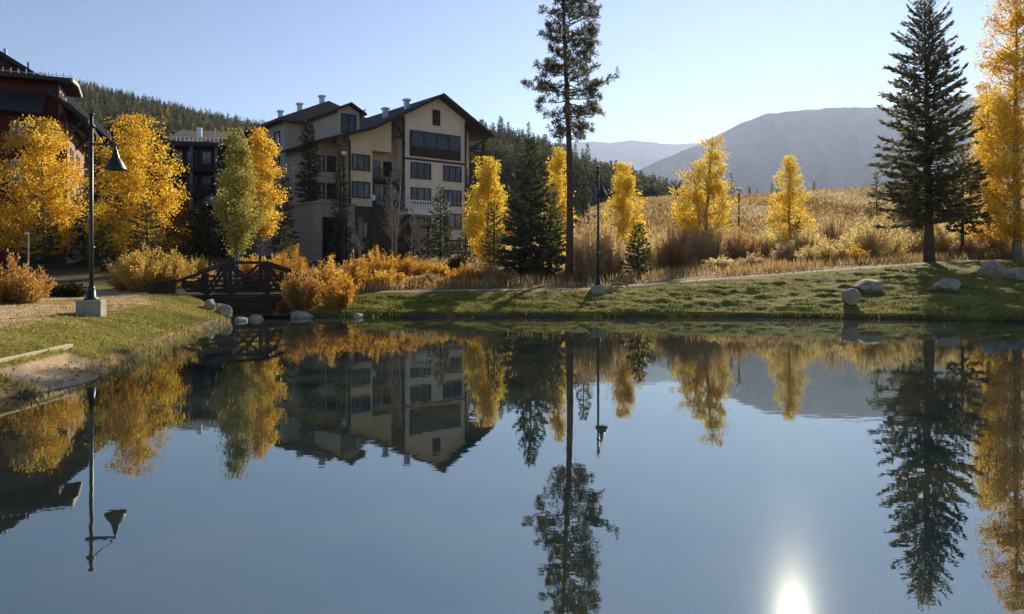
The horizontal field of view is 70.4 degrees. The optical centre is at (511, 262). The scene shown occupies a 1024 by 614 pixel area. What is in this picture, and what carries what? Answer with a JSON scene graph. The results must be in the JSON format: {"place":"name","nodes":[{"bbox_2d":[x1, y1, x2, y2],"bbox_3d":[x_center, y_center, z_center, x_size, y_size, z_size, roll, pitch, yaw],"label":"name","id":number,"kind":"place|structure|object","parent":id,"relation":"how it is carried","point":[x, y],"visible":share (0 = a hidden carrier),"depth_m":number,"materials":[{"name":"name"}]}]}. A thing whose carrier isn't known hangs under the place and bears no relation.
{"place":"outdoors","nodes":[
{"label":"outdoors","id":0,"kind":"place"},
{"bbox_2d":[158,221,196,264],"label":"spruce tree","id":1,"kind":"object","parent":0,"point":[180,238],"visible":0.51,"depth_m":46.97,"materials":[{"name":"plant"}]},
{"bbox_2d":[0,303,1023,613],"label":"water","id":2,"kind":"structure","parent":0,"point":[276,459],"depth_m":6.95,"materials":[{"name":"liquid"}]},
{"bbox_2d":[0,185,1023,400],"bbox_3d":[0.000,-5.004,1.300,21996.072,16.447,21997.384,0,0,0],"label":"ground","id":3,"kind":"structure","parent":0,"point":[64,273],"depth_m":27.67,"materials":[{"name":"plant"}]},
{"bbox_2d":[0,249,57,303],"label":"willow shrub","id":4,"kind":"object","parent":3,"relation":"on","point":[20,289],"visible":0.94,"depth_m":21.85,"materials":[{"name":"orange plant"}]},
{"bbox_2d":[0,344,72,362],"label":"timber edging","id":5,"kind":"object","parent":3,"relation":"on","point":[61,347],"visible":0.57,"depth_m":12.43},
{"bbox_2d":[14,207,66,268],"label":"spruce tree","id":6,"kind":"object","parent":3,"relation":"on","point":[49,249],"visible":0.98,"depth_m":42.90,"materials":[{"name":"plant"}]},
{"bbox_2d":[0,114,93,267],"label":"aspen tree","id":7,"kind":"object","parent":3,"relation":"on","point":[45,185],"visible":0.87,"depth_m":45.52,"materials":[{"name":"yellow plant"}]},
{"bbox_2d":[0,48,103,263],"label":"red building","id":8,"kind":"structure","parent":3,"relation":"on","point":[26,91],"depth_m":49.10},
{"bbox_2d":[43,281,87,297],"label":"juniper shrub","id":9,"kind":"object","parent":3,"relation":"on","point":[71,289],"visible":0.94,"depth_m":25.73,"materials":[{"name":"green plant"}]},
{"bbox_2d":[65,174,107,265],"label":"spruce tree","id":10,"kind":"object","parent":3,"relation":"on","point":[82,250],"visible":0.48,"depth_m":47.85,"materials":[{"name":"plant"}]},
{"bbox_2d":[74,223,122,270],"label":"spruce tree","id":11,"kind":"object","parent":3,"relation":"on","point":[104,244],"visible":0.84,"depth_m":41.92,"materials":[{"name":"plant"}]},
{"bbox_2d":[66,96,131,257],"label":"stone building","id":12,"kind":"structure","parent":3,"relation":"on","point":[73,103],"depth_m":62.89,"materials":[{"name":"brown stone"}]},
{"bbox_2d":[76,112,126,316],"bbox_3d":[-10.359,-1.113,18.373,1.090,5.354,0.560,0,0,-16],"label":"street lamp","id":13,"kind":"object","parent":3,"relation":"on","point":[91,304],"visible":0.98,"depth_m":18.26,"materials":[{"name":"metal"}]},
{"bbox_2d":[73,112,192,257],"bbox_3d":[-23.886,-4.481,46.122,7.093,9.784,7.104,0,0,0],"label":"aspen tree","id":14,"kind":"object","parent":3,"relation":"on","point":[134,161],"visible":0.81,"depth_m":45.27,"materials":[{"name":"yellow plant"}]},
{"bbox_2d":[94,242,201,291],"bbox_3d":[-14.808,0.140,29.590,3.674,2.135,3.731,0,0,36],"label":"willow shrub","id":15,"kind":"object","parent":3,"relation":"on","point":[139,273],"visible":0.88,"depth_m":28.83,"materials":[{"name":"yellow plant"}]},
{"bbox_2d":[126,196,169,265],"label":"spruce tree","id":16,"kind":"object","parent":3,"relation":"on","point":[146,228],"visible":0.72,"depth_m":42.89,"materials":[{"name":"plant"}]},
{"bbox_2d":[0,293,315,377],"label":"fallen leaves","id":17,"kind":"object","parent":3,"relation":"on","point":[87,320],"visible":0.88,"depth_m":18.44,"materials":[{"name":"yellow plant"}]},
{"bbox_2d":[3,312,325,396],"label":"pebbles","id":18,"kind":"object","parent":3,"relation":"on","point":[156,336],"visible":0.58,"depth_m":12.76,"materials":[{"name":"stone"}]},
{"bbox_2d":[0,293,331,391],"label":"lawn grass","id":19,"kind":"structure","parent":3,"relation":"on","point":[131,322],"depth_m":17.71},
{"bbox_2d":[102,120,252,255],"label":"timber building","id":20,"kind":"structure","parent":3,"relation":"on","point":[199,149],"depth_m":77.84,"materials":[{"name":"brown"}]},
{"bbox_2d":[158,184,199,259],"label":"aspen tree","id":21,"kind":"object","parent":3,"relation":"on","point":[183,224],"visible":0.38,"depth_m":50.75,"materials":[{"name":"orange plant"}]},
{"bbox_2d":[180,254,217,284],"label":"willow shrub","id":22,"kind":"object","parent":3,"relation":"on","point":[202,265],"visible":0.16,"depth_m":33.83,"materials":[{"name":"yellow plant"}]},
{"bbox_2d":[182,197,219,265],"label":"spruce tree","id":23,"kind":"object","parent":3,"relation":"on","point":[200,250],"visible":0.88,"depth_m":51.95,"materials":[{"name":"plant"}]},
{"bbox_2d":[210,163,234,257],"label":"spruce tree","id":24,"kind":"object","parent":3,"relation":"on","point":[224,247],"visible":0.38,"depth_m":65.87,"materials":[{"name":"plant"}]},
{"bbox_2d":[149,261,309,302],"bbox_3d":[-11.336,1.218,30.490,7.057,2.563,2.360,0,0,-27],"label":"footbridge","id":25,"kind":"object","parent":3,"relation":"on","point":[259,292],"visible":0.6,"depth_m":29.74,"materials":[{"name":"wood"}]},
{"bbox_2d":[206,126,269,292],"bbox_3d":[-13.512,-2.557,35.932,2.667,8.401,2.967,0,0,17],"label":"aspen tree","id":26,"kind":"object","parent":3,"relation":"on","point":[240,216],"visible":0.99,"depth_m":35.71,"materials":[{"name":"green plant"}]},
{"bbox_2d":[239,253,271,283],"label":"willow shrub","id":27,"kind":"object","parent":3,"relation":"on","point":[246,269],"visible":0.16,"depth_m":36.61,"materials":[{"name":"orange plant"}]},
{"bbox_2d":[245,127,290,260],"bbox_3d":[-16.205,-4.132,47.092,3.252,9.354,3.432,0,0,24],"label":"aspen tree","id":28,"kind":"object","parent":3,"relation":"on","point":[259,156],"visible":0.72,"depth_m":46.77,"materials":[{"name":"yellow plant"}]},
{"bbox_2d":[268,174,299,261],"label":"spruce tree","id":29,"kind":"object","parent":3,"relation":"on","point":[274,240],"visible":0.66,"depth_m":56.90,"materials":[{"name":"plant"}]},
{"bbox_2d":[273,224,297,263],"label":"spruce tree","id":30,"kind":"object","parent":3,"relation":"on","point":[286,228],"visible":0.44,"depth_m":44.93,"materials":[{"name":"plant"}]},
{"bbox_2d":[270,243,314,304],"bbox_3d":[-10.580,0.820,35.050,2.186,3.721,2.784,0,0,-23],"label":"willow shrub","id":31,"kind":"object","parent":3,"relation":"on","point":[301,266],"visible":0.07,"depth_m":34.79,"materials":[{"name":"orange plant"}]},
{"bbox_2d":[278,269,326,307],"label":"willow shrub","id":32,"kind":"object","parent":3,"relation":"on","point":[295,293],"visible":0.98,"depth_m":27.74,"materials":[{"name":"orange plant"}]},
{"bbox_2d":[306,254,362,300],"bbox_3d":[-7.643,0.624,30.541,2.335,2.175,2.771,0,0,14],"label":"willow shrub","id":33,"kind":"object","parent":3,"relation":"on","point":[331,273],"visible":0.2,"depth_m":30.24,"materials":[{"name":"orange plant"}]},
{"bbox_2d":[316,276,356,307],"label":"willow shrub","id":34,"kind":"object","parent":3,"relation":"on","point":[336,295],"visible":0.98,"depth_m":27.55,"materials":[{"name":"orange plant"}]},
{"bbox_2d":[325,148,354,262],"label":"spruce tree","id":35,"kind":"object","parent":3,"relation":"on","point":[340,231],"visible":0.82,"depth_m":59.86,"materials":[{"name":"plant"}]},
{"bbox_2d":[340,148,347,263],"bbox_3d":[-13.442,-4.452,58.000,0.660,9.371,0.643,0,0,0],"label":"street lamp","id":36,"kind":"object","parent":3,"relation":"on","point":[343,151],"visible":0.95,"depth_m":57.95,"materials":[{"name":"metal"}]},
{"bbox_2d":[339,254,371,288],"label":"willow shrub","id":37,"kind":"object","parent":3,"relation":"on","point":[358,271],"visible":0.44,"depth_m":33.31,"materials":[{"name":"orange plant"}]},
{"bbox_2d":[349,217,368,257],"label":"bare tree","id":38,"kind":"object","parent":3,"relation":"on","point":[358,242],"visible":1,"depth_m":56.94,"materials":[{"name":"grey plant"}]},
{"bbox_2d":[240,93,494,261],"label":"lodge building","id":39,"kind":"structure","parent":3,"relation":"on","point":[425,142],"depth_m":72.65,"materials":[{"name":"beige paint"}]},
{"bbox_2d":[293,120,323,202],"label":"spruce tree","id":40,"kind":"object","parent":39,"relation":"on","point":[310,185],"visible":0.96,"depth_m":65.40,"materials":[{"name":"plant"}]},
{"bbox_2d":[341,113,355,132],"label":"window","id":41,"kind":"structure","parent":39,"relation":"in","point":[348,121],"depth_m":69.78,"materials":[{"name":"glass"}]},
{"bbox_2d":[351,153,370,170],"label":"window","id":42,"kind":"structure","parent":39,"relation":"in","point":[360,162],"depth_m":69.32,"materials":[{"name":"glass"}]},
{"bbox_2d":[351,181,370,197],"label":"window","id":43,"kind":"structure","parent":39,"relation":"in","point":[360,189],"depth_m":69.32,"materials":[{"name":"glass"}]},
{"bbox_2d":[410,187,430,204],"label":"window","id":44,"kind":"structure","parent":39,"relation":"in","point":[417,193],"depth_m":73.65,"materials":[{"name":"glass"}]},
{"bbox_2d":[410,162,431,179],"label":"window","id":45,"kind":"structure","parent":39,"relation":"in","point":[419,170],"depth_m":73.63,"materials":[{"name":"glass"}]},
{"bbox_2d":[443,165,461,181],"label":"window","id":46,"kind":"structure","parent":39,"relation":"in","point":[450,173],"depth_m":76.17,"materials":[{"name":"glass"}]},
{"bbox_2d":[443,190,461,206],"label":"window","id":47,"kind":"structure","parent":39,"relation":"in","point":[454,197],"depth_m":76.24,"materials":[{"name":"glass"}]},
{"bbox_2d":[349,244,404,281],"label":"willow shrub","id":48,"kind":"object","parent":3,"relation":"on","point":[381,264],"visible":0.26,"depth_m":34.82,"materials":[{"name":"orange plant"}]},
{"bbox_2d":[363,266,412,288],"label":"willow shrub","id":49,"kind":"object","parent":3,"relation":"on","point":[383,276],"visible":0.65,"depth_m":32.31,"materials":[{"name":"orange plant"}]},
{"bbox_2d":[377,166,409,258],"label":"bare tree","id":50,"kind":"object","parent":3,"relation":"on","point":[392,215],"visible":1,"depth_m":58.66,"materials":[{"name":"grey plant"}]},
{"bbox_2d":[401,206,426,260],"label":"bare tree","id":51,"kind":"object","parent":3,"relation":"on","point":[417,236],"visible":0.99,"depth_m":57.64,"materials":[{"name":"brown plant"}]},
{"bbox_2d":[394,251,434,279],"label":"willow shrub","id":52,"kind":"object","parent":3,"relation":"on","point":[414,268],"visible":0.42,"depth_m":35.15,"materials":[{"name":"orange plant"}]},
{"bbox_2d":[407,223,433,260],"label":"spruce tree","id":53,"kind":"object","parent":3,"relation":"on","point":[426,245],"visible":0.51,"depth_m":59.90,"materials":[{"name":"plant"}]},
{"bbox_2d":[407,271,442,286],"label":"willow shrub","id":54,"kind":"object","parent":3,"relation":"on","point":[425,275],"visible":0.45,"depth_m":32.58,"materials":[{"name":"brown plant"}]},
{"bbox_2d":[421,184,457,260],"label":"spruce tree","id":55,"kind":"object","parent":3,"relation":"on","point":[436,233],"visible":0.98,"depth_m":60.78,"materials":[{"name":"plant"}]},
{"bbox_2d":[442,253,466,272],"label":"willow shrub","id":56,"kind":"object","parent":3,"relation":"on","point":[454,262],"visible":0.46,"depth_m":40.67,"materials":[{"name":"green plant"}]},
{"bbox_2d":[444,263,481,283],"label":"willow shrub","id":57,"kind":"object","parent":3,"relation":"on","point":[462,273],"visible":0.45,"depth_m":34.25,"materials":[{"name":"orange plant"}]},
{"bbox_2d":[454,226,478,262],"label":"spruce tree","id":58,"kind":"object","parent":3,"relation":"on","point":[465,253],"visible":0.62,"depth_m":56.90,"materials":[{"name":"plant"}]},
{"bbox_2d":[454,260,504,281],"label":"willow shrub","id":59,"kind":"object","parent":3,"relation":"on","point":[485,270],"visible":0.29,"depth_m":36.34,"materials":[{"name":"orange plant"}]},
{"bbox_2d":[458,156,515,263],"bbox_3d":[-1.633,-3.569,49.866,3.828,7.773,4.325,0,0,29],"label":"aspen tree","id":60,"kind":"object","parent":3,"relation":"on","point":[489,186],"visible":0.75,"depth_m":49.51,"materials":[{"name":"yellow plant"}]},
{"bbox_2d":[480,200,505,269],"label":"spruce tree","id":61,"kind":"object","parent":3,"relation":"on","point":[492,248],"visible":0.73,"depth_m":43.93,"materials":[{"name":"plant"}]},
{"bbox_2d":[484,269,519,284],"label":"willow shrub","id":62,"kind":"object","parent":3,"relation":"on","point":[498,275],"visible":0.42,"depth_m":33.63,"materials":[{"name":"brown plant"}]},
{"bbox_2d":[492,204,534,274],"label":"spruce tree","id":63,"kind":"object","parent":3,"relation":"on","point":[500,264],"visible":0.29,"depth_m":38.84,"materials":[{"name":"plant"}]},
{"bbox_2d":[22,305,1023,395],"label":"shore grass","id":64,"kind":"structure","parent":3,"relation":"on","point":[31,387],"depth_m":22.70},
{"bbox_2d":[495,134,562,278],"bbox_3d":[0.921,-2.849,37.984,3.648,7.662,3.766,0,0,0],"label":"spruce tree","id":65,"kind":"object","parent":3,"relation":"on","point":[534,222],"visible":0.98,"depth_m":37.72,"materials":[{"name":"plant"}]},
{"bbox_2d":[532,181,573,269],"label":"spruce tree","id":66,"kind":"object","parent":3,"relation":"on","point":[561,248],"visible":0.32,"depth_m":39.78,"materials":[{"name":"plant"}]},
{"bbox_2d":[539,146,576,267],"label":"aspen tree","id":67,"kind":"object","parent":3,"relation":"on","point":[558,165],"visible":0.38,"depth_m":45.77,"materials":[{"name":"yellow plant"}]},
{"bbox_2d":[519,0,620,280],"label":"pine tree","id":68,"kind":"object","parent":3,"relation":"on","point":[591,88],"visible":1,"depth_m":35.62,"materials":[{"name":"green plant"}]},
{"bbox_2d":[573,175,596,243],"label":"spruce tree","id":69,"kind":"object","parent":3,"relation":"on","point":[583,187],"visible":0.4,"depth_m":40.94,"materials":[{"name":"plant"}]},
{"bbox_2d":[573,202,617,280],"bbox_3d":[4.095,-1.119,36.571,2.516,4.194,3.239,0,0,3],"label":"willow shrub","id":70,"kind":"object","parent":3,"relation":"on","point":[588,262],"visible":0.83,"depth_m":36.03,"materials":[{"name":"brown plant"}]},
{"bbox_2d":[591,166,607,293],"bbox_3d":[3.606,-1.284,29.800,0.632,5.397,0.950,0,0,0],"label":"street lamp","id":71,"kind":"object","parent":3,"relation":"on","point":[597,287],"visible":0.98,"depth_m":29.91,"materials":[{"name":"metal"}]},
{"bbox_2d":[603,220,629,277],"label":"willow shrub","id":72,"kind":"object","parent":3,"relation":"on","point":[617,265],"visible":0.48,"depth_m":36.64,"materials":[{"name":"brown plant"}]},
{"bbox_2d":[594,161,652,249],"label":"aspen tree","id":73,"kind":"object","parent":3,"relation":"on","point":[625,184],"visible":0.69,"depth_m":52.47,"materials":[{"name":"yellow plant"}]},
{"bbox_2d":[617,222,653,277],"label":"spruce tree","id":74,"kind":"object","parent":3,"relation":"on","point":[639,267],"visible":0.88,"depth_m":35.95,"materials":[{"name":"plant"}]},
{"bbox_2d":[648,221,697,268],"bbox_3d":[9.401,-1.033,41.894,2.977,2.980,3.168,0,0,-26],"label":"willow shrub","id":75,"kind":"object","parent":3,"relation":"on","point":[673,252],"visible":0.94,"depth_m":41.68,"materials":[{"name":"brown plant"}]},
{"bbox_2d":[338,260,1023,316],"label":"bank grass","id":76,"kind":"structure","parent":3,"relation":"on","point":[420,309],"depth_m":28.62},
{"bbox_2d":[341,221,1023,293],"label":"meadow grass","id":77,"kind":"structure","parent":3,"relation":"on","point":[776,266],"depth_m":35.79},
{"bbox_2d":[668,132,738,253],"bbox_3d":[13.650,-4.806,52.219,5.308,9.058,4.378,0,0,21],"label":"aspen tree","id":78,"kind":"object","parent":3,"relation":"on","point":[684,213],"visible":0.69,"depth_m":51.76,"materials":[{"name":"yellow plant"}]},
{"bbox_2d":[679,207,734,263],"bbox_3d":[12.015,-1.727,45.071,3.824,3.702,3.583,0,0,15],"label":"willow shrub","id":79,"kind":"object","parent":3,"relation":"on","point":[702,253],"visible":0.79,"depth_m":44.47,"materials":[{"name":"brown plant"}]},
{"bbox_2d":[474,183,960,259],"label":"hill grass","id":80,"kind":"structure","parent":3,"relation":"on","point":[760,198],"depth_m":97.08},
{"bbox_2d":[703,255,739,269],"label":"willow shrub","id":81,"kind":"object","parent":3,"relation":"on","point":[718,262],"visible":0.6,"depth_m":38.76,"materials":[{"name":"yellow plant"}]},
{"bbox_2d":[715,224,763,260],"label":"willow shrub","id":82,"kind":"object","parent":3,"relation":"on","point":[740,249],"visible":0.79,"depth_m":45.57,"materials":[{"name":"brown plant"}]},
{"bbox_2d":[756,226,789,259],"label":"willow shrub","id":83,"kind":"object","parent":3,"relation":"on","point":[769,244],"visible":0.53,"depth_m":46.56,"materials":[{"name":"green plant"}]},
{"bbox_2d":[769,239,804,262],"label":"willow shrub","id":84,"kind":"object","parent":3,"relation":"on","point":[780,254],"visible":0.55,"depth_m":42.66,"materials":[{"name":"beige plant"}]},
{"bbox_2d":[761,154,818,248],"bbox_3d":[22.130,-4.787,58.135,4.619,7.760,4.334,0,0,0],"label":"aspen tree","id":85,"kind":"object","parent":3,"relation":"on","point":[789,187],"visible":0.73,"depth_m":57.81,"materials":[{"name":"yellow plant"}]},
{"bbox_2d":[786,222,835,252],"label":"willow shrub","id":86,"kind":"object","parent":3,"relation":"on","point":[801,240],"visible":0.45,"depth_m":45.53,"materials":[{"name":"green plant"}]},
{"bbox_2d":[795,238,850,263],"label":"willow shrub","id":87,"kind":"object","parent":3,"relation":"on","point":[824,251],"visible":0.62,"depth_m":40.77,"materials":[{"name":"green plant"}]},
{"bbox_2d":[809,198,868,250],"bbox_3d":[23.465,-2.678,51.963,4.177,4.216,4.660,0,0,13],"label":"willow shrub","id":88,"kind":"object","parent":3,"relation":"on","point":[831,231],"visible":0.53,"depth_m":51.51,"materials":[{"name":"beige plant"}]},
{"bbox_2d":[841,288,860,304],"bbox_3d":[12.801,1.303,27.375,0.672,0.678,0.522,0,0,25],"label":"boulder","id":89,"kind":"object","parent":3,"relation":"on","point":[851,296],"visible":0.99,"depth_m":27.22,"materials":[{"name":"stone"}]},
{"bbox_2d":[833,243,872,262],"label":"willow shrub","id":90,"kind":"object","parent":3,"relation":"on","point":[856,252],"visible":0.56,"depth_m":40.06,"materials":[{"name":"yellow plant"}]},
{"bbox_2d":[852,279,884,292],"bbox_3d":[14.550,0.978,29.642,1.196,0.632,0.856,0,0,0],"label":"boulder","id":91,"kind":"object","parent":3,"relation":"on","point":[867,285],"visible":0.81,"depth_m":29.33,"materials":[{"name":"stone"}]},
{"bbox_2d":[829,211,920,257],"bbox_3d":[21.478,-1.659,43.939,4.699,3.001,4.873,0,0,-34],"label":"willow shrub","id":92,"kind":"object","parent":3,"relation":"on","point":[867,238],"visible":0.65,"depth_m":43.21,"materials":[{"name":"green plant"}]},
{"bbox_2d":[863,170,890,222],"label":"spruce tree","id":93,"kind":"object","parent":3,"relation":"on","point":[874,189],"visible":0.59,"depth_m":65.91,"materials":[{"name":"plant"}]},
{"bbox_2d":[884,227,940,255],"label":"willow shrub","id":94,"kind":"object","parent":3,"relation":"on","point":[919,247],"visible":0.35,"depth_m":45.25,"materials":[{"name":"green plant"}]},
{"bbox_2d":[865,0,992,261],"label":"spruce tree","id":95,"kind":"object","parent":3,"relation":"on","point":[939,183],"visible":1,"depth_m":38.18,"materials":[{"name":"plant"}]},
{"bbox_2d":[932,277,960,291],"bbox_3d":[17.520,0.942,29.271,1.026,0.686,0.688,0,0,17],"label":"boulder","id":96,"kind":"object","parent":3,"relation":"on","point":[946,284],"visible":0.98,"depth_m":29.08,"materials":[{"name":"stone"}]},
{"bbox_2d":[923,222,980,255],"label":"willow shrub","id":97,"kind":"object","parent":3,"relation":"on","point":[944,239],"visible":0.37,"depth_m":44.72,"materials":[{"name":"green plant"}]},
{"bbox_2d":[933,144,992,256],"bbox_3d":[26.045,-3.567,42.043,2.822,6.745,2.896,0,0,-20],"label":"spruce tree","id":98,"kind":"object","parent":3,"relation":"on","point":[965,221],"visible":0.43,"depth_m":41.78,"materials":[{"name":"plant"}]},
{"bbox_2d":[946,234,996,257],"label":"willow shrub","id":99,"kind":"object","parent":3,"relation":"on","point":[969,246],"visible":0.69,"depth_m":42.09,"materials":[{"name":"brown plant"}]},
{"bbox_2d":[954,81,1022,244],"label":"aspen tree","id":100,"kind":"object","parent":3,"relation":"on","point":[982,235],"visible":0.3,"depth_m":43.82,"materials":[{"name":"yellow plant"}]},
{"bbox_2d":[977,260,1007,277],"bbox_3d":[21.536,0.391,32.476,1.202,0.989,0.890,0,0,18],"label":"boulder","id":101,"kind":"object","parent":3,"relation":"on","point":[991,269],"visible":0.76,"depth_m":32.21,"materials":[{"name":"stone"}]},
{"bbox_2d":[961,0,1023,258],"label":"aspen tree","id":102,"kind":"object","parent":3,"relation":"on","point":[1013,135],"visible":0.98,"depth_m":39.88,"materials":[{"name":"yellow plant"}]},
{"bbox_2d":[981,231,1023,257],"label":"willow shrub","id":103,"kind":"object","parent":3,"relation":"on","point":[1001,246],"visible":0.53,"depth_m":42.01,"materials":[{"name":"brown plant"}]},
{"bbox_2d":[0,0,1023,143],"label":"sky","id":104,"kind":"structure","parent":0,"point":[691,70],"materials":[{"name":"blue"}]},
{"bbox_2d":[469,172,586,247],"bbox_3d":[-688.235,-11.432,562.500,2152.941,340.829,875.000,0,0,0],"label":"wooded hill","id":105,"kind":"structure","parent":0,"point":[513,188],"depth_m":201.16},
{"bbox_2d":[39,72,682,207],"bbox_3d":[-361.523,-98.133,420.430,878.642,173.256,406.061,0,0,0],"label":"forest","id":106,"kind":"object","parent":105,"relation":"on","point":[101,104],"visible":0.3,"depth_m":284.61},
{"bbox_2d":[551,140,698,170],"bbox_3d":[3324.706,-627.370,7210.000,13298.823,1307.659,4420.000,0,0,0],"label":"mountain","id":107,"kind":"structure","parent":0,"point":[639,155],"depth_m":7285.11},
{"bbox_2d":[665,159,851,194],"bbox_3d":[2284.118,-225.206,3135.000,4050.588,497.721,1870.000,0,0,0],"label":"mountain","id":108,"kind":"structure","parent":0,"point":[757,174],"depth_m":3153.67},
{"bbox_2d":[634,92,1023,193],"bbox_3d":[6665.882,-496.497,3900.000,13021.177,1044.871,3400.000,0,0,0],"label":"mountain","id":109,"kind":"structure","parent":0,"point":[822,143],"depth_m":3717.07,"materials":[{"name":"stone"}]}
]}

